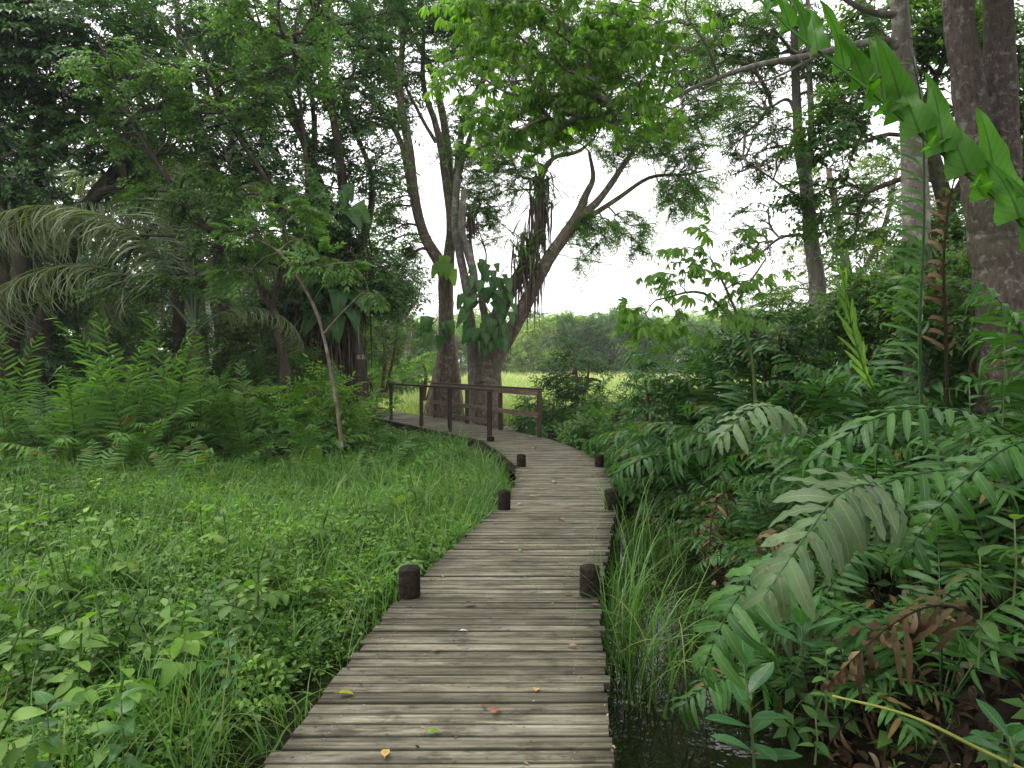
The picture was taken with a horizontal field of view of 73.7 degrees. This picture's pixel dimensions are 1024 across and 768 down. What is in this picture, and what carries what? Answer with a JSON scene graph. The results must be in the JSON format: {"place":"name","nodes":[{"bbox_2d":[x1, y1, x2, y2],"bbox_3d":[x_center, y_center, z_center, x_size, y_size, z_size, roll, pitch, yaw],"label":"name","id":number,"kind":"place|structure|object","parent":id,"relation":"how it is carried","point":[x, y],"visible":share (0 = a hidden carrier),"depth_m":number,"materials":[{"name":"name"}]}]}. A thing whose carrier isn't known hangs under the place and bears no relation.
{"place":"outdoors","nodes":[
{"label":"outdoors","id":0,"kind":"place"},
{"bbox_2d":[91,687,147,767],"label":"herb","id":1,"kind":"object","parent":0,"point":[128,730],"visible":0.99,"depth_m":3.04,"materials":[{"name":"green plant"}]},
{"bbox_2d":[166,428,858,767],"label":"water","id":2,"kind":"structure","parent":0,"point":[653,738],"depth_m":4.12,"materials":[{"name":"black liquid"}]},
{"bbox_2d":[506,377,567,431],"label":"shrub","id":3,"kind":"object","parent":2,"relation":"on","point":[522,406],"visible":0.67,"depth_m":17.49,"materials":[{"name":"green plant"}]},
{"bbox_2d":[3,0,1023,366],"label":"sky","id":4,"kind":"structure","parent":0,"point":[558,294],"materials":[{"name":"white"}]},
{"bbox_2d":[6,394,1023,767],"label":"ground","id":5,"kind":"structure","parent":0,"point":[1002,710],"depth_m":3.82,"materials":[{"name":"soil"}]},
{"bbox_2d":[0,0,85,409],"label":"tree","id":6,"kind":"object","parent":5,"relation":"on","point":[18,266],"visible":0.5,"depth_m":14.40,"materials":[{"name":"green plant"}]},
{"bbox_2d":[0,325,101,465],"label":"fern","id":7,"kind":"object","parent":5,"relation":"on","point":[5,450],"visible":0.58,"depth_m":11.59,"materials":[{"name":"green plant"}]},
{"bbox_2d":[0,363,108,460],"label":"fern","id":8,"kind":"object","parent":5,"relation":"on","point":[6,433],"visible":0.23,"depth_m":11.95,"materials":[{"name":"green plant"}]},
{"bbox_2d":[0,434,149,489],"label":"fern","id":9,"kind":"object","parent":5,"relation":"on","point":[56,464],"visible":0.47,"depth_m":10.39,"materials":[{"name":"green plant"}]},
{"bbox_2d":[0,112,174,394],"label":"tree","id":10,"kind":"object","parent":5,"relation":"on","point":[86,259],"visible":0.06,"depth_m":27.66,"materials":[{"name":"green plant"}]},
{"bbox_2d":[0,354,178,466],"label":"fern","id":11,"kind":"object","parent":5,"relation":"on","point":[76,447],"visible":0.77,"depth_m":11.34,"materials":[{"name":"green plant"}]},
{"bbox_2d":[0,312,185,460],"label":"fern","id":12,"kind":"object","parent":5,"relation":"on","point":[136,413],"visible":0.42,"depth_m":11.63,"materials":[{"name":"green plant"}]},
{"bbox_2d":[0,0,196,403],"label":"tree","id":13,"kind":"object","parent":5,"relation":"on","point":[56,119],"visible":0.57,"depth_m":15.05,"materials":[{"name":"green plant"}]},
{"bbox_2d":[46,316,158,392],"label":"shrub","id":14,"kind":"object","parent":5,"relation":"on","point":[72,358],"visible":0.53,"depth_m":16.22,"materials":[{"name":"green plant"}]},
{"bbox_2d":[60,330,225,469],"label":"fern","id":15,"kind":"object","parent":5,"relation":"on","point":[135,449],"visible":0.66,"depth_m":11.25,"materials":[{"name":"green plant"}]},
{"bbox_2d":[0,157,312,435],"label":"coconut palm","id":16,"kind":"object","parent":5,"relation":"on","point":[99,228],"visible":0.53,"depth_m":13.91,"materials":[{"name":"green plant"}]},
{"bbox_2d":[109,309,226,461],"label":"fern","id":17,"kind":"object","parent":5,"relation":"on","point":[172,433],"visible":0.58,"depth_m":11.97,"materials":[{"name":"green plant"}]},
{"bbox_2d":[24,98,316,379],"bbox_3d":[-8.626,-3.016,17.574,6.682,9.196,6.771,1,2,40],"label":"tree","id":18,"kind":"object","parent":5,"relation":"on","point":[178,325],"visible":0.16,"depth_m":17.32,"materials":[{"name":"green plant"}]},
{"bbox_2d":[71,0,293,388],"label":"tree","id":19,"kind":"object","parent":5,"relation":"on","point":[187,31],"visible":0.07,"depth_m":18.73,"materials":[{"name":"green plant"}]},
{"bbox_2d":[138,434,238,486],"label":"fern","id":20,"kind":"object","parent":5,"relation":"on","point":[194,458],"visible":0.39,"depth_m":10.49,"materials":[{"name":"green plant"}]},
{"bbox_2d":[128,308,264,385],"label":"shrub","id":21,"kind":"object","parent":5,"relation":"on","point":[203,318],"visible":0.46,"depth_m":18.14,"materials":[{"name":"green plant"}]},
{"bbox_2d":[50,0,353,408],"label":"tree","id":22,"kind":"object","parent":5,"relation":"on","point":[178,95],"visible":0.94,"depth_m":13.39,"materials":[{"name":"green plant"}]},
{"bbox_2d":[136,356,273,456],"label":"fern","id":23,"kind":"object","parent":5,"relation":"on","point":[207,438],"visible":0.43,"depth_m":12.62,"materials":[{"name":"green plant"}]},
{"bbox_2d":[0,391,469,460],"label":"undergrowth","id":24,"kind":"object","parent":5,"relation":"on","point":[258,431],"visible":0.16,"depth_m":13.28,"materials":[{"name":"green plant"}]},
{"bbox_2d":[23,267,166,374],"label":"shrub","id":25,"kind":"object","parent":24,"relation":"on","point":[70,325],"visible":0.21,"depth_m":16.53,"materials":[{"name":"green plant"}]},
{"bbox_2d":[184,375,291,437],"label":"shrub","id":26,"kind":"object","parent":24,"relation":"on","point":[258,403],"visible":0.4,"depth_m":13.36,"materials":[{"name":"green plant"}]},
{"bbox_2d":[178,359,306,462],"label":"fern","id":27,"kind":"object","parent":5,"relation":"on","point":[244,439],"visible":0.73,"depth_m":12.44,"materials":[{"name":"green plant"}]},
{"bbox_2d":[206,324,297,394],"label":"shrub","id":28,"kind":"object","parent":5,"relation":"on","point":[252,358],"visible":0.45,"depth_m":17.70,"materials":[{"name":"green plant"}]},
{"bbox_2d":[0,440,509,767],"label":"ground cover","id":29,"kind":"object","parent":5,"relation":"on","point":[57,682],"visible":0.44,"depth_m":5.12,"materials":[{"name":"green plant"}]},
{"bbox_2d":[19,691,78,767],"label":"herb","id":30,"kind":"object","parent":29,"relation":"on","point":[42,697],"visible":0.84,"depth_m":2.94,"materials":[{"name":"green plant"}]},
{"bbox_2d":[0,423,524,767],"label":"grass","id":31,"kind":"structure","parent":5,"relation":"on","point":[493,464],"depth_m":6.52,"materials":[{"name":"plant"}]},
{"bbox_2d":[224,330,348,416],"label":"shrub","id":32,"kind":"object","parent":5,"relation":"on","point":[300,362],"visible":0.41,"depth_m":16.32,"materials":[{"name":"green plant"}]},
{"bbox_2d":[192,184,389,446],"bbox_3d":[-3.838,-1.241,12.081,3.674,4.587,1.912,0,1,0],"label":"sapling","id":33,"kind":"object","parent":5,"relation":"on","point":[308,263],"visible":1,"depth_m":11.96,"materials":[{"name":"green plant"}]},
{"bbox_2d":[166,0,439,402],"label":"tree","id":34,"kind":"object","parent":5,"relation":"on","point":[339,167],"visible":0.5,"depth_m":17.30,"materials":[{"name":"green plant"}]},
{"bbox_2d":[253,189,408,402],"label":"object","id":35,"kind":"object","parent":34,"relation":"attached to","point":[297,316],"visible":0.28,"depth_m":17.32,"materials":[{"name":"green plant"}]},
{"bbox_2d":[299,256,368,343],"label":"climbing plant","id":36,"kind":"object","parent":34,"relation":"attached to","point":[339,298],"visible":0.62,"depth_m":16.84,"materials":[{"name":"green plant"}]},
{"bbox_2d":[309,184,370,233],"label":"climbing plant","id":37,"kind":"object","parent":34,"relation":"attached to","point":[358,209],"visible":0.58,"depth_m":16.61,"materials":[{"name":"green plant"}]},
{"bbox_2d":[261,376,369,460],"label":"fern","id":38,"kind":"object","parent":5,"relation":"on","point":[301,441],"visible":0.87,"depth_m":12.30,"materials":[{"name":"green plant"}]},
{"bbox_2d":[265,353,378,440],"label":"shrub","id":39,"kind":"object","parent":5,"relation":"on","point":[341,392],"visible":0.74,"depth_m":13.59,"materials":[{"name":"green plant"}]},
{"bbox_2d":[360,302,427,392],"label":"shrub","id":40,"kind":"object","parent":5,"relation":"on","point":[384,359],"visible":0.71,"depth_m":20.95,"materials":[{"name":"green plant"}]},
{"bbox_2d":[362,275,437,397],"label":"tree","id":41,"kind":"object","parent":5,"relation":"on","point":[409,357],"visible":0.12,"depth_m":45.48,"materials":[{"name":"green plant"}]},
{"bbox_2d":[315,0,528,421],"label":"tree","id":42,"kind":"object","parent":5,"relation":"on","point":[446,369],"visible":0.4,"depth_m":23.15,"materials":[{"name":"green plant"}]},
{"bbox_2d":[387,351,463,400],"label":"shrub","id":43,"kind":"object","parent":5,"relation":"on","point":[408,365],"visible":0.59,"depth_m":25.85,"materials":[{"name":"green plant"}]},
{"bbox_2d":[263,382,619,767],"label":"boardwalk","id":44,"kind":"structure","parent":5,"relation":"on","point":[563,718],"depth_m":3.94,"materials":[{"name":"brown wood"}]},
{"bbox_2d":[450,133,510,422],"bbox_3d":[-0.979,-3.534,22.334,2.049,9.623,1.987,-1,2,-21],"label":"tree","id":45,"kind":"object","parent":5,"relation":"on","point":[461,240],"visible":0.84,"depth_m":22.29,"materials":[{"name":"grey plant"}]},
{"bbox_2d":[227,369,791,425],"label":"grass","id":46,"kind":"structure","parent":5,"relation":"on","point":[508,379],"depth_m":38.54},
{"bbox_2d":[502,314,554,374],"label":"tree","id":47,"kind":"object","parent":5,"relation":"on","point":[525,342],"visible":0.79,"depth_m":97.39,"materials":[{"name":"green plant"}]},
{"bbox_2d":[527,307,608,374],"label":"tree","id":48,"kind":"object","parent":5,"relation":"on","point":[563,320],"visible":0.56,"depth_m":94.39,"materials":[{"name":"green plant"}]},
{"bbox_2d":[524,330,619,418],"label":"shrub","id":49,"kind":"object","parent":5,"relation":"on","point":[580,389],"visible":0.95,"depth_m":17.75,"materials":[{"name":"green plant"}]},
{"bbox_2d":[556,404,626,451],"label":"shrub","id":50,"kind":"object","parent":5,"relation":"on","point":[579,431],"visible":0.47,"depth_m":14.26,"materials":[{"name":"green plant"}]},
{"bbox_2d":[440,0,761,427],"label":"tree","id":51,"kind":"object","parent":5,"relation":"on","point":[581,222],"visible":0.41,"depth_m":21.75,"materials":[{"name":"green plant"}]},
{"bbox_2d":[456,258,517,358],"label":"climbing plant","id":52,"kind":"object","parent":51,"relation":"attached to","point":[485,331],"visible":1,"depth_m":21.18,"materials":[{"name":"green plant"}]},
{"bbox_2d":[487,218,578,331],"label":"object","id":53,"kind":"object","parent":51,"relation":"attached to","point":[526,256],"visible":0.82,"depth_m":21.69,"materials":[{"name":"green plant"}]},
{"bbox_2d":[502,157,583,256],"bbox_3d":[0.872,-5.368,21.991,2.545,3.677,2.852,-1,2,-32],"label":"bromeliad","id":54,"kind":"object","parent":51,"relation":"attached to","point":[540,201],"visible":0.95,"depth_m":21.80,"materials":[{"name":"green plant"}]},
{"bbox_2d":[578,303,656,374],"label":"tree","id":55,"kind":"object","parent":5,"relation":"on","point":[611,317],"visible":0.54,"depth_m":95.40,"materials":[{"name":"green plant"}]},
{"bbox_2d":[607,341,685,435],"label":"shrub","id":56,"kind":"object","parent":5,"relation":"on","point":[644,405],"visible":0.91,"depth_m":11.87,"materials":[{"name":"green plant"}]},
{"bbox_2d":[418,0,935,416],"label":"tree","id":57,"kind":"object","parent":5,"relation":"on","point":[588,112],"visible":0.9,"depth_m":8.55,"materials":[{"name":"green plant"}]},
{"bbox_2d":[605,376,775,471],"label":"fern","id":58,"kind":"object","parent":5,"relation":"on","point":[637,447],"visible":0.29,"depth_m":10.72,"materials":[{"name":"green plant"}]},
{"bbox_2d":[513,469,877,722],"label":"grass","id":59,"kind":"structure","parent":5,"relation":"on","point":[633,613],"depth_m":4.92,"materials":[{"name":"plant"}]},
{"bbox_2d":[609,207,796,435],"bbox_3d":[2.371,-0.698,8.218,2.387,2.754,1.316,-1,2,-31],"label":"sapling","id":60,"kind":"object","parent":5,"relation":"on","point":[629,320],"visible":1,"depth_m":8.04,"materials":[{"name":"green plant"}]},
{"bbox_2d":[650,322,761,399],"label":"shrub","id":61,"kind":"object","parent":5,"relation":"on","point":[690,371],"visible":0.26,"depth_m":11.34,"materials":[{"name":"green plant"}]},
{"bbox_2d":[581,374,833,495],"bbox_3d":[2.643,0.723,9.646,3.274,1.801,2.876,-1,2,-23],"label":"fern","id":62,"kind":"object","parent":5,"relation":"on","point":[657,461],"visible":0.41,"depth_m":9.28,"materials":[{"name":"green plant"}]},
{"bbox_2d":[619,347,835,428],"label":"fern","id":63,"kind":"object","parent":5,"relation":"on","point":[688,392],"visible":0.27,"depth_m":11.47,"materials":[{"name":"green plant"}]},
{"bbox_2d":[691,553,799,694],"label":"fern","id":64,"kind":"object","parent":5,"relation":"on","point":[742,625],"visible":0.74,"depth_m":2.98,"materials":[{"name":"green plant"}]},
{"bbox_2d":[704,633,802,767],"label":"broadleaf plant","id":65,"kind":"object","parent":5,"relation":"on","point":[760,675],"visible":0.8,"depth_m":3.36,"materials":[{"name":"green plant"}]},
{"bbox_2d":[687,479,822,594],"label":"fern","id":66,"kind":"object","parent":5,"relation":"on","point":[735,514],"visible":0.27,"depth_m":6.52,"materials":[{"name":"green plant"}]},
{"bbox_2d":[705,401,818,455],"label":"fern","id":67,"kind":"object","parent":5,"relation":"on","point":[774,416],"visible":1,"depth_m":4.18,"materials":[{"name":"green plant"}]},
{"bbox_2d":[656,334,871,435],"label":"fern","id":68,"kind":"object","parent":5,"relation":"on","point":[721,391],"visible":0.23,"depth_m":11.07,"materials":[{"name":"green plant"}]},
{"bbox_2d":[686,287,844,395],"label":"shrub","id":69,"kind":"object","parent":5,"relation":"on","point":[787,347],"visible":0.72,"depth_m":9.90,"materials":[{"name":"green plant"}]},
{"bbox_2d":[627,357,909,494],"bbox_3d":[3.235,0.577,8.923,2.882,1.953,2.904,-1,2,-21],"label":"fern","id":70,"kind":"object","parent":5,"relation":"on","point":[680,429],"visible":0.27,"depth_m":9.06,"materials":[{"name":"green plant"}]},
{"bbox_2d":[531,364,1023,767],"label":"undergrowth","id":71,"kind":"object","parent":5,"relation":"on","point":[783,725],"visible":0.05,"depth_m":4.99,"materials":[{"name":"green plant"}]},
{"bbox_2d":[835,266,880,402],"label":"fern","id":72,"kind":"object","parent":71,"relation":"on","point":[856,339],"visible":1,"depth_m":4.50,"materials":[{"name":"green plant"}]},
{"bbox_2d":[680,0,892,367],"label":"tree","id":73,"kind":"object","parent":5,"relation":"on","point":[758,36],"visible":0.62,"depth_m":13.68,"materials":[{"name":"green plant"}]},
{"bbox_2d":[673,472,908,650],"bbox_3d":[2.209,1.455,5.387,1.632,1.409,1.313,-1,2,-37],"label":"fern","id":74,"kind":"object","parent":5,"relation":"on","point":[741,554],"visible":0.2,"depth_m":5.34,"materials":[{"name":"green plant"}]},
{"bbox_2d":[661,326,934,486],"bbox_3d":[3.436,0.379,8.305,3.287,2.174,2.845,1,2,41],"label":"fern","id":75,"kind":"object","parent":5,"relation":"on","point":[833,405],"visible":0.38,"depth_m":7.86,"materials":[{"name":"green plant"}]},
{"bbox_2d":[685,511,911,694],"bbox_3d":[2.011,1.492,4.677,1.504,1.257,1.566,0,1,0],"label":"fern","id":76,"kind":"object","parent":5,"relation":"on","point":[778,638],"visible":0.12,"depth_m":4.58,"materials":[{"name":"green plant"}]},
{"bbox_2d":[775,595,842,655],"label":"broadleaf plant","id":77,"kind":"object","parent":5,"relation":"on","point":[800,618],"visible":0.81,"depth_m":3.73,"materials":[{"name":"green plant"}]},
{"bbox_2d":[667,595,955,751],"bbox_3d":[1.784,1.850,4.060,1.447,1.110,1.660,1,2,29],"label":"fern","id":78,"kind":"object","parent":5,"relation":"on","point":[718,698],"visible":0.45,"depth_m":3.82,"materials":[{"name":"green plant"}]},
{"bbox_2d":[714,418,922,537],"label":"fern","id":79,"kind":"object","parent":5,"relation":"on","point":[766,494],"visible":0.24,"depth_m":6.83,"materials":[{"name":"green plant"}]},
{"bbox_2d":[741,452,916,624],"bbox_3d":[1.325,0.588,2.734,1.084,0.570,0.421,-1,2,-35],"label":"fern","id":80,"kind":"object","parent":5,"relation":"on","point":[849,523],"visible":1,"depth_m":2.56,"materials":[{"name":"green plant"}]},
{"bbox_2d":[649,395,1023,767],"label":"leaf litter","id":81,"kind":"object","parent":5,"relation":"on","point":[963,730],"visible":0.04,"depth_m":3.71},
{"bbox_2d":[731,132,952,346],"bbox_3d":[11.528,-4.439,23.062,7.718,8.832,5.692,0,1,0],"label":"tree","id":82,"kind":"object","parent":5,"relation":"on","point":[784,295],"visible":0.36,"depth_m":23.60,"materials":[{"name":"green plant"}]},
{"bbox_2d":[730,334,961,461],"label":"fern","id":83,"kind":"object","parent":5,"relation":"on","point":[875,405],"visible":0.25,"depth_m":8.81,"materials":[{"name":"green plant"}]},
{"bbox_2d":[793,237,900,371],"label":"shrub","id":84,"kind":"object","parent":5,"relation":"on","point":[833,321],"visible":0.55,"depth_m":9.33,"materials":[{"name":"green plant"}]},
{"bbox_2d":[724,423,999,603],"bbox_3d":[3.108,1.191,5.697,2.406,1.816,2.037,0,1,0],"label":"fern","id":85,"kind":"object","parent":5,"relation":"on","point":[776,480],"visible":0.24,"depth_m":5.64,"materials":[{"name":"green plant"}]},
{"bbox_2d":[730,511,1023,765],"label":"fern","id":86,"kind":"object","parent":5,"relation":"on","point":[968,650],"visible":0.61,"depth_m":3.77,"materials":[{"name":"green plant"}]},
{"bbox_2d":[820,586,1006,699],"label":"dead fern frond","id":87,"kind":"object","parent":86,"relation":"attached to","point":[926,626],"visible":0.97,"depth_m":2.85,"materials":[{"name":"brown plant"}]},
{"bbox_2d":[763,354,1002,457],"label":"fern","id":88,"kind":"object","parent":5,"relation":"on","point":[936,390],"visible":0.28,"depth_m":8.04,"materials":[{"name":"green plant"}]},
{"bbox_2d":[752,423,1023,606],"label":"fern","id":89,"kind":"object","parent":5,"relation":"on","point":[998,488],"visible":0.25,"depth_m":4.99,"materials":[{"name":"green plant"}]},
{"bbox_2d":[801,464,1006,556],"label":"fern","id":90,"kind":"object","parent":5,"relation":"on","point":[937,472],"visible":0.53,"depth_m":3.12,"materials":[{"name":"green plant"}]},
{"bbox_2d":[882,57,928,436],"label":"fern","id":91,"kind":"object","parent":5,"relation":"on","point":[919,320],"visible":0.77,"depth_m":4.11,"materials":[{"name":"green plant"}]},
{"bbox_2d":[799,404,1023,486],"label":"fern","id":92,"kind":"object","parent":5,"relation":"on","point":[969,423],"visible":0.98,"depth_m":3.37,"materials":[{"name":"green plant"}]},
{"bbox_2d":[814,363,1023,503],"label":"fern","id":93,"kind":"object","parent":5,"relation":"on","point":[874,424],"visible":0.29,"depth_m":6.27,"materials":[{"name":"green plant"}]},
{"bbox_2d":[867,261,978,394],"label":"shrub","id":94,"kind":"object","parent":5,"relation":"on","point":[960,316],"visible":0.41,"depth_m":7.75,"materials":[{"name":"green plant"}]},
{"bbox_2d":[824,366,1022,477],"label":"fern","id":95,"kind":"object","parent":5,"relation":"on","point":[940,432],"visible":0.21,"depth_m":7.12,"materials":[{"name":"green plant"}]},
{"bbox_2d":[918,170,962,407],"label":"fern","id":96,"kind":"object","parent":5,"relation":"on","point":[946,346],"visible":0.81,"depth_m":4.30,"materials":[{"name":"brown plant"}]},
{"bbox_2d":[885,438,1023,581],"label":"fern","id":97,"kind":"object","parent":5,"relation":"on","point":[985,487],"visible":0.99,"depth_m":2.80,"materials":[{"name":"green plant"}]},
{"bbox_2d":[897,279,1023,523],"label":"fern","id":98,"kind":"object","parent":5,"relation":"on","point":[1015,388],"visible":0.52,"depth_m":4.85,"materials":[{"name":"green plant"}]},
{"bbox_2d":[914,334,1023,509],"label":"fern","id":99,"kind":"object","parent":5,"relation":"on","point":[973,467],"visible":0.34,"depth_m":5.03,"materials":[{"name":"green plant"}]},
{"bbox_2d":[948,545,1012,668],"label":"seedling","id":100,"kind":"object","parent":5,"relation":"on","point":[991,628],"visible":0.96,"depth_m":2.72,"materials":[{"name":"green plant"}]},
{"bbox_2d":[941,0,1023,423],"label":"tree","id":101,"kind":"object","parent":5,"relation":"on","point":[986,81],"visible":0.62,"depth_m":7.07,"materials":[{"name":"brown plant"}]},
{"bbox_2d":[961,698,1023,766],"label":"broadleaf plant","id":102,"kind":"object","parent":5,"relation":"on","point":[1013,733],"visible":1,"depth_m":2.35,"materials":[{"name":"green plant"}]},
{"bbox_2d":[752,0,1023,251],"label":"fern","id":103,"kind":"object","parent":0,"point":[883,74],"visible":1,"depth_m":1.67,"materials":[{"name":"green plant"}]},
{"bbox_2d":[753,0,1023,282],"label":"tree","id":104,"kind":"object","parent":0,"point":[929,47],"visible":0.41,"depth_m":12.46,"materials":[{"name":"green plant"}]},
{"bbox_2d":[870,226,972,353],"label":"shrub","id":105,"kind":"object","parent":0,"point":[966,270],"visible":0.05,"depth_m":8.91,"materials":[{"name":"green plant"}]},
{"bbox_2d":[890,236,939,352],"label":"climbing plant","id":106,"kind":"object","parent":105,"relation":"attached to","point":[903,267],"visible":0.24,"depth_m":8.53,"materials":[{"name":"green plant"}]},
{"bbox_2d":[870,414,1023,667],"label":"fern","id":107,"kind":"object","parent":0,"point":[1001,556],"visible":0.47,"depth_m":4.26,"materials":[{"name":"green plant"}]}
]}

